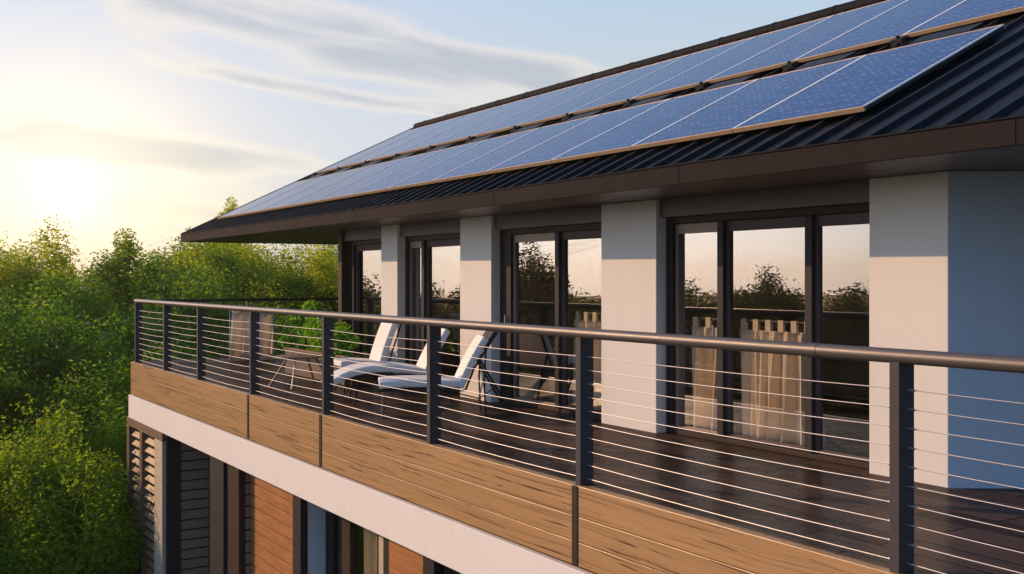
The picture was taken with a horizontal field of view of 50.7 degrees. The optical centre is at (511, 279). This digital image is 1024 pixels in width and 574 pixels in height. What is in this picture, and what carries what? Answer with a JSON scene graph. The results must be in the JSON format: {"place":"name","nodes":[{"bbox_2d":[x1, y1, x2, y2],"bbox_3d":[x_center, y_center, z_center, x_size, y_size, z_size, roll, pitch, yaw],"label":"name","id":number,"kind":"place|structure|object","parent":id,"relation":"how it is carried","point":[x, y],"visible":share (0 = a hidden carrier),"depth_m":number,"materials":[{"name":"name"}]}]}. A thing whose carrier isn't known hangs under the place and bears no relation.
{"place":"outdoors","nodes":[
{"label":"outdoors","id":0,"kind":"place"},
{"bbox_2d":[0,0,852,289],"label":"sky","id":1,"kind":"structure","parent":0,"point":[145,117],"materials":[{"name":"blue"}]},
{"label":"ground","id":2,"kind":"structure","parent":0,"visible":0},
{"bbox_2d":[0,241,78,322],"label":"tree","id":3,"kind":"object","parent":2,"relation":"on","point":[8,263],"visible":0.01,"depth_m":32.69,"materials":[{"name":"green plant"}]},
{"bbox_2d":[0,212,120,333],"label":"tree","id":4,"kind":"object","parent":2,"relation":"on","point":[55,259],"visible":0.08,"depth_m":33.63,"materials":[{"name":"green plant"}]},
{"bbox_2d":[0,284,126,462],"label":"tree","id":5,"kind":"object","parent":2,"relation":"on","point":[26,371],"visible":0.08,"depth_m":25.38,"materials":[{"name":"green plant"}]},
{"bbox_2d":[0,435,134,573],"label":"tree","id":6,"kind":"object","parent":2,"relation":"on","point":[57,503],"visible":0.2,"depth_m":20.29,"materials":[{"name":"green plant"}]},
{"bbox_2d":[0,393,153,573],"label":"tree","id":7,"kind":"object","parent":2,"relation":"on","point":[108,506],"visible":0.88,"depth_m":20.06,"materials":[{"name":"green plant"}]},
{"bbox_2d":[6,346,176,489],"bbox_3d":[-9.408,5.006,25.751,6.751,6.935,7.578,0,0,-36],"label":"tree","id":8,"kind":"object","parent":2,"relation":"on","point":[121,377],"visible":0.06,"depth_m":24.32,"materials":[{"name":"green plant"}]},
{"bbox_2d":[0,295,196,458],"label":"tree","id":9,"kind":"object","parent":2,"relation":"on","point":[72,354],"visible":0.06,"depth_m":27.16,"materials":[{"name":"green plant"}]},
{"bbox_2d":[0,262,218,366],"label":"tree","id":10,"kind":"object","parent":2,"relation":"on","point":[86,299],"visible":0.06,"depth_m":31.42,"materials":[{"name":"green plant"}]},
{"bbox_2d":[60,298,210,365],"bbox_3d":[-10.562,4.525,31.106,8.187,7.990,9.190,0,0,4],"label":"tree","id":11,"kind":"object","parent":2,"relation":"on","point":[130,328],"visible":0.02,"depth_m":30.16,"materials":[{"name":"green plant"}]},
{"bbox_2d":[82,225,224,345],"bbox_3d":[-12.924,3.285,35.428,8.334,10.182,7.393,0,0,1],"label":"tree","id":12,"kind":"object","parent":2,"relation":"on","point":[120,261],"visible":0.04,"depth_m":35.69,"materials":[{"name":"green plant"}]},
{"bbox_2d":[72,258,288,350],"bbox_3d":[-11.361,3.895,35.437,10.778,9.370,9.601,0,0,-4],"label":"tree","id":13,"kind":"object","parent":2,"relation":"on","point":[203,287],"visible":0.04,"depth_m":34.46,"materials":[{"name":"green plant"}]},
{"bbox_2d":[114,222,263,304],"bbox_3d":[-12.889,3.293,39.562,8.666,10.937,9.644,0,0,-44],"label":"tree","id":14,"kind":"object","parent":2,"relation":"on","point":[184,255],"visible":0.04,"depth_m":38.63,"materials":[{"name":"green plant"}]},
{"bbox_2d":[189,197,257,270],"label":"tree","id":15,"kind":"object","parent":2,"relation":"on","point":[232,206],"depth_m":46.84,"materials":[{"name":"green plant"}]},
{"bbox_2d":[189,243,277,295],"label":"tree","id":16,"kind":"object","parent":2,"relation":"on","point":[233,254],"visible":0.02,"depth_m":40.81,"materials":[{"name":"green plant"}]},
{"bbox_2d":[180,295,302,357],"bbox_3d":[-8.444,4.520,33.724,9.018,8.001,10.123,0,0,-21],"label":"tree","id":17,"kind":"object","parent":2,"relation":"on","point":[222,342],"visible":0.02,"depth_m":32.95,"materials":[{"name":"green plant"}]},
{"bbox_2d":[212,318,302,357],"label":"tree","id":18,"kind":"object","parent":2,"relation":"on","point":[291,341],"depth_m":32.06,"materials":[{"name":"green plant"}]},
{"bbox_2d":[211,243,337,330],"bbox_3d":[-7.529,3.419,39.227,8.442,10.654,9.394,0,0,33],"label":"tree","id":19,"kind":"object","parent":2,"relation":"on","point":[249,263],"visible":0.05,"depth_m":38.31,"materials":[{"name":"green plant"}]},
{"bbox_2d":[241,244,337,333],"bbox_3d":[-6.388,3.155,38.743,8.470,10.439,7.452,0,0,-14],"label":"tree","id":20,"kind":"object","parent":2,"relation":"on","point":[329,274],"visible":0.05,"depth_m":37.23,"materials":[{"name":"green plant"}]},
{"bbox_2d":[127,0,1023,573],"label":"house","id":21,"kind":"structure","parent":2,"relation":"on","point":[895,220],"depth_m":10.51,"materials":[{"name":"paint"}]},
{"bbox_2d":[229,310,273,360],"bbox_3d":[-5.070,1.067,21.063,0.912,1.007,0.140,0,0,-32],"label":"windbreak","id":22,"kind":"object","parent":21,"relation":"on","point":[266,319],"visible":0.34,"depth_m":21.01,"materials":[{"name":"beige fabric"}]},
{"bbox_2d":[217,177,316,218],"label":"solar panel","id":23,"kind":"object","parent":21,"relation":"on","point":[234,213],"visible":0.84,"depth_m":22.62,"materials":[{"name":"blue glass"},{"name":"silicon solar cells"},{"name":"silver metal"}]},
{"bbox_2d":[237,171,343,215],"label":"solar panel","id":24,"kind":"object","parent":21,"relation":"on","point":[278,198],"visible":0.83,"depth_m":21.39,"materials":[{"name":"blue glass"},{"name":"silicon solar cells"},{"name":"silver metal"}]},
{"bbox_2d":[268,354,321,388],"bbox_3d":[-3.092,1.346,15.766,0.814,0.462,0.720,0,0,-32],"label":"side table","id":25,"kind":"object","parent":21,"relation":"on","point":[299,356],"visible":0.79,"depth_m":15.74,"materials":[{"name":"brown wood"}]},
{"bbox_2d":[260,165,371,212],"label":"solar panel","id":26,"kind":"object","parent":21,"relation":"on","point":[282,204],"visible":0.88,"depth_m":20.17,"materials":[{"name":"blue glass"},{"name":"silicon solar cells"},{"name":"silver metal"}]},
{"bbox_2d":[284,347,372,385],"bbox_3d":[-2.905,1.335,16.887,0.460,0.430,2.540,0,0,-32],"label":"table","id":27,"kind":"object","parent":21,"relation":"on","point":[302,365],"visible":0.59,"depth_m":16.85,"materials":[{"name":"brown wood"}]},
{"bbox_2d":[276,299,320,349],"bbox_3d":[-3.320,0.776,17.465,0.668,0.918,1.418,0,0,-32],"label":"planter shrub","id":28,"kind":"object","parent":27,"relation":"in","point":[297,321],"visible":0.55,"depth_m":17.52,"materials":[{"name":"green plant"}]},
{"bbox_2d":[303,318,349,351],"bbox_3d":[-2.898,0.944,16.878,0.693,0.682,1.239,0,0,-32],"label":"planter shrub","id":29,"kind":"object","parent":27,"relation":"in","point":[316,340],"visible":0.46,"depth_m":16.84,"materials":[{"name":"green plant"}]},
{"bbox_2d":[334,325,361,357],"bbox_3d":[-2.506,0.971,16.144,0.562,0.579,0.775,0,0,-32],"label":"planter shrub","id":30,"kind":"object","parent":27,"relation":"in","point":[341,345],"visible":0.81,"depth_m":16.03,"materials":[{"name":"green plant"}]},
{"bbox_2d":[286,157,405,207],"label":"solar panel","id":31,"kind":"object","parent":21,"relation":"on","point":[331,188],"visible":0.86,"depth_m":18.94,"materials":[{"name":"blue glass"}]},
{"bbox_2d":[326,510,378,573],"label":"window","id":32,"kind":"structure","parent":21,"relation":"in","point":[340,532],"depth_m":13.79,"materials":[{"name":"black glass"}]},
{"bbox_2d":[349,239,380,378],"bbox_3d":[-2.234,0.470,17.272,0.155,2.200,1.520,0,0,-32],"label":"sliding door","id":33,"kind":"structure","parent":21,"relation":"in","point":[355,247],"depth_m":17.72,"materials":[{"name":"brown metal"}]},
{"bbox_2d":[334,323,401,393],"bbox_3d":[-2.039,1.046,15.189,0.884,1.051,0.600,0,0,-22],"label":"sun lounger","id":34,"kind":"object","parent":21,"relation":"on","point":[385,330],"visible":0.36,"depth_m":15.05,"materials":[{"name":"fabric"}]},
{"bbox_2d":[308,124,431,178],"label":"solar panel","id":35,"kind":"object","parent":21,"relation":"attached to","point":[365,152],"visible":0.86,"depth_m":23.86,"materials":[{"name":"blue glass"}]},
{"bbox_2d":[364,528,376,573],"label":"curtain","id":36,"kind":"object","parent":21,"relation":"hanging from","point":[370,552],"visible":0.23,"depth_m":13.27,"materials":[{"name":"fabric"}]},
{"bbox_2d":[315,148,445,202],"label":"solar panel","id":37,"kind":"object","parent":21,"relation":"on","point":[344,192],"visible":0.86,"depth_m":17.70,"materials":[{"name":"blue glass"}]},
{"bbox_2d":[321,328,452,405],"bbox_3d":[-1.591,1.102,13.755,1.600,0.946,0.660,0,0,-15],"label":"sun lounger","id":38,"kind":"object","parent":21,"relation":"on","point":[420,365],"visible":0.61,"depth_m":13.51,"materials":[{"name":"metal"}]},
{"bbox_2d":[332,115,463,173],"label":"solar panel","id":39,"kind":"object","parent":21,"relation":"on","point":[384,149],"visible":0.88,"depth_m":22.63,"materials":[{"name":"blue glass"}]},
{"bbox_2d":[348,139,487,196],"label":"solar panel","id":40,"kind":"object","parent":21,"relation":"on","point":[382,185],"visible":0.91,"depth_m":16.47,"materials":[{"name":"blue glass"}]},
{"bbox_2d":[361,106,497,166],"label":"solar panel","id":41,"kind":"object","parent":21,"relation":"attached to","point":[426,136],"visible":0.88,"depth_m":21.40,"materials":[{"name":"blue glass"}]},
{"bbox_2d":[405,233,459,393],"bbox_3d":[-1.028,0.470,15.349,0.155,2.200,1.900,0,0,-32],"label":"sliding door","id":42,"kind":"structure","parent":21,"relation":"in","point":[426,243],"depth_m":15.66,"materials":[{"name":"brown metal"}]},
{"bbox_2d":[423,556,445,573],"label":"window","id":43,"kind":"structure","parent":21,"relation":"in","point":[430,566],"depth_m":11.04,"materials":[{"name":"glass"}]},
{"bbox_2d":[378,331,512,417],"bbox_3d":[-0.787,1.074,12.621,1.532,1.005,0.659,0,0,-8],"label":"sun lounger","id":44,"kind":"object","parent":21,"relation":"on","point":[486,339],"visible":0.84,"depth_m":12.37,"materials":[{"name":"white fabric"},{"name":"dark metal"},{"name":"black plastic"}]},
{"bbox_2d":[387,127,539,191],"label":"solar panel","id":45,"kind":"object","parent":21,"relation":"on","point":[427,176],"visible":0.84,"depth_m":15.24,"materials":[{"name":"blue glass"}]},
{"bbox_2d":[390,95,537,160],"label":"solar panel","id":46,"kind":"object","parent":21,"relation":"attached to","point":[432,141],"visible":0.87,"depth_m":20.18,"materials":[{"name":"blue glass"}]},
{"bbox_2d":[425,83,581,152],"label":"solar panel","id":47,"kind":"object","parent":21,"relation":"attached to","point":[499,118],"visible":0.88,"depth_m":18.95,"materials":[{"name":"blue glass"}]},
{"bbox_2d":[432,114,598,184],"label":"solar panel","id":48,"kind":"object","parent":21,"relation":"on","point":[481,165],"visible":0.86,"depth_m":14.02,"materials":[{"name":"blue glass"}]},
{"bbox_2d":[465,70,630,143],"bbox_3d":[0.530,-2.788,17.743,2.839,0.120,1.514,-30,15,-28],"label":"solar panel","id":49,"kind":"object","parent":21,"relation":"attached to","point":[540,108],"visible":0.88,"depth_m":17.71,"materials":[{"name":"blue glass"}]},
{"bbox_2d":[500,223,600,419],"bbox_3d":[0.510,0.470,12.861,0.191,2.200,2.330,0,0,-32],"label":"sliding door","id":50,"kind":"structure","parent":21,"relation":"in","point":[511,240],"depth_m":13.32,"materials":[{"name":"brown metal"}]},
{"bbox_2d":[486,98,670,173],"bbox_3d":[0.805,-1.667,12.845,1.901,0.107,1.424,-30,15,-28],"label":"solar panel","id":51,"kind":"object","parent":21,"relation":"on","point":[546,152],"visible":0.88,"depth_m":12.78,"materials":[{"name":"blue glass"}]},
{"bbox_2d":[134,298,1023,573],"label":"balcony railing","id":52,"kind":"object","parent":21,"relation":"on","point":[902,429],"visible":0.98,"depth_m":7.82,"materials":[{"name":"metal"}]},
{"bbox_2d":[572,311,600,410],"bbox_3d":[0.909,0.945,12.474,0.174,1.130,0.730,0,0,-32],"label":"curtain","id":53,"kind":"object","parent":21,"relation":"hanging from","point":[594,323],"visible":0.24,"depth_m":12.37,"materials":[{"name":"fabric"}]},
{"bbox_2d":[510,54,688,133],"bbox_3d":[1.269,-2.788,16.518,2.839,0.120,1.514,-30,15,-28],"label":"solar panel","id":54,"kind":"object","parent":21,"relation":"attached to","point":[590,96],"visible":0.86,"depth_m":16.48,"materials":[{"name":"blue glass"}]},
{"bbox_2d":[551,78,759,163],"bbox_3d":[1.544,-1.667,11.621,1.901,0.107,1.424,-30,15,-28],"label":"solar panel","id":55,"kind":"object","parent":21,"relation":"on","point":[625,136],"visible":0.85,"depth_m":11.54,"materials":[{"name":"blue glass"}]},
{"bbox_2d":[562,36,755,121],"bbox_3d":[2.007,-2.788,15.294,2.839,0.120,1.514,-30,15,-28],"label":"solar panel","id":56,"kind":"object","parent":21,"relation":"attached to","point":[630,91],"visible":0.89,"depth_m":15.26,"materials":[{"name":"blue glass"}]},
{"bbox_2d":[687,317,716,430],"bbox_3d":[1.961,0.945,10.761,0.176,1.130,0.631,0,0,-32],"label":"curtain","id":57,"kind":"object","parent":21,"relation":"hanging from","point":[704,358],"visible":0.55,"depth_m":10.76,"materials":[{"name":"fabric"}]},
{"bbox_2d":[622,15,832,108],"bbox_3d":[2.747,-2.788,14.070,2.839,0.120,1.514,-30,15,-28],"label":"solar panel","id":58,"kind":"object","parent":21,"relation":"attached to","point":[721,63],"visible":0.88,"depth_m":14.02,"materials":[{"name":"blue glass"}]},
{"bbox_2d":[631,54,866,151],"bbox_3d":[2.283,-1.667,10.397,1.901,0.107,1.424,-30,15,-28],"label":"solar panel","id":59,"kind":"object","parent":21,"relation":"on","point":[725,115],"visible":0.88,"depth_m":10.31,"materials":[{"name":"blue glass"}]},
{"bbox_2d":[666,203,868,468],"bbox_3d":[2.332,0.470,9.955,0.191,2.200,2.670,0,0,-32],"label":"sliding door","id":60,"kind":"structure","parent":21,"relation":"in","point":[813,219],"depth_m":10.34,"materials":[{"name":"brown metal"}]},
{"bbox_2d":[735,319,824,448],"bbox_3d":[2.443,0.945,9.995,0.174,1.130,1.040,0,0,-32],"label":"curtain","id":61,"kind":"object","parent":21,"relation":"hanging from","point":[774,365],"visible":0.72,"depth_m":9.99,"materials":[{"name":"fabric"}]},
{"bbox_2d":[695,0,906,91],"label":"solar panel","id":62,"kind":"object","parent":21,"relation":"attached to","point":[796,46],"visible":0.91,"depth_m":12.77,"materials":[{"name":"blue glass"}]},
{"bbox_2d":[733,24,1005,134],"bbox_3d":[3.021,-1.667,9.172,1.901,0.107,1.424,-30,15,-28],"label":"solar panel","id":63,"kind":"object","parent":21,"relation":"on","point":[865,82],"visible":0.99,"depth_m":9.02,"materials":[{"name":"glass"}]},
{"bbox_2d":[782,0,964,71],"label":"solar panel","id":64,"kind":"object","parent":21,"relation":"on","point":[902,19],"visible":0.93,"depth_m":11.39,"materials":[{"name":"blue glass"}]},
{"bbox_2d":[889,0,1023,48],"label":"solar panel","id":65,"kind":"object","parent":21,"relation":"attached to","point":[965,12],"visible":0.93,"depth_m":10.09,"materials":[{"name":"glass"}]}
]}

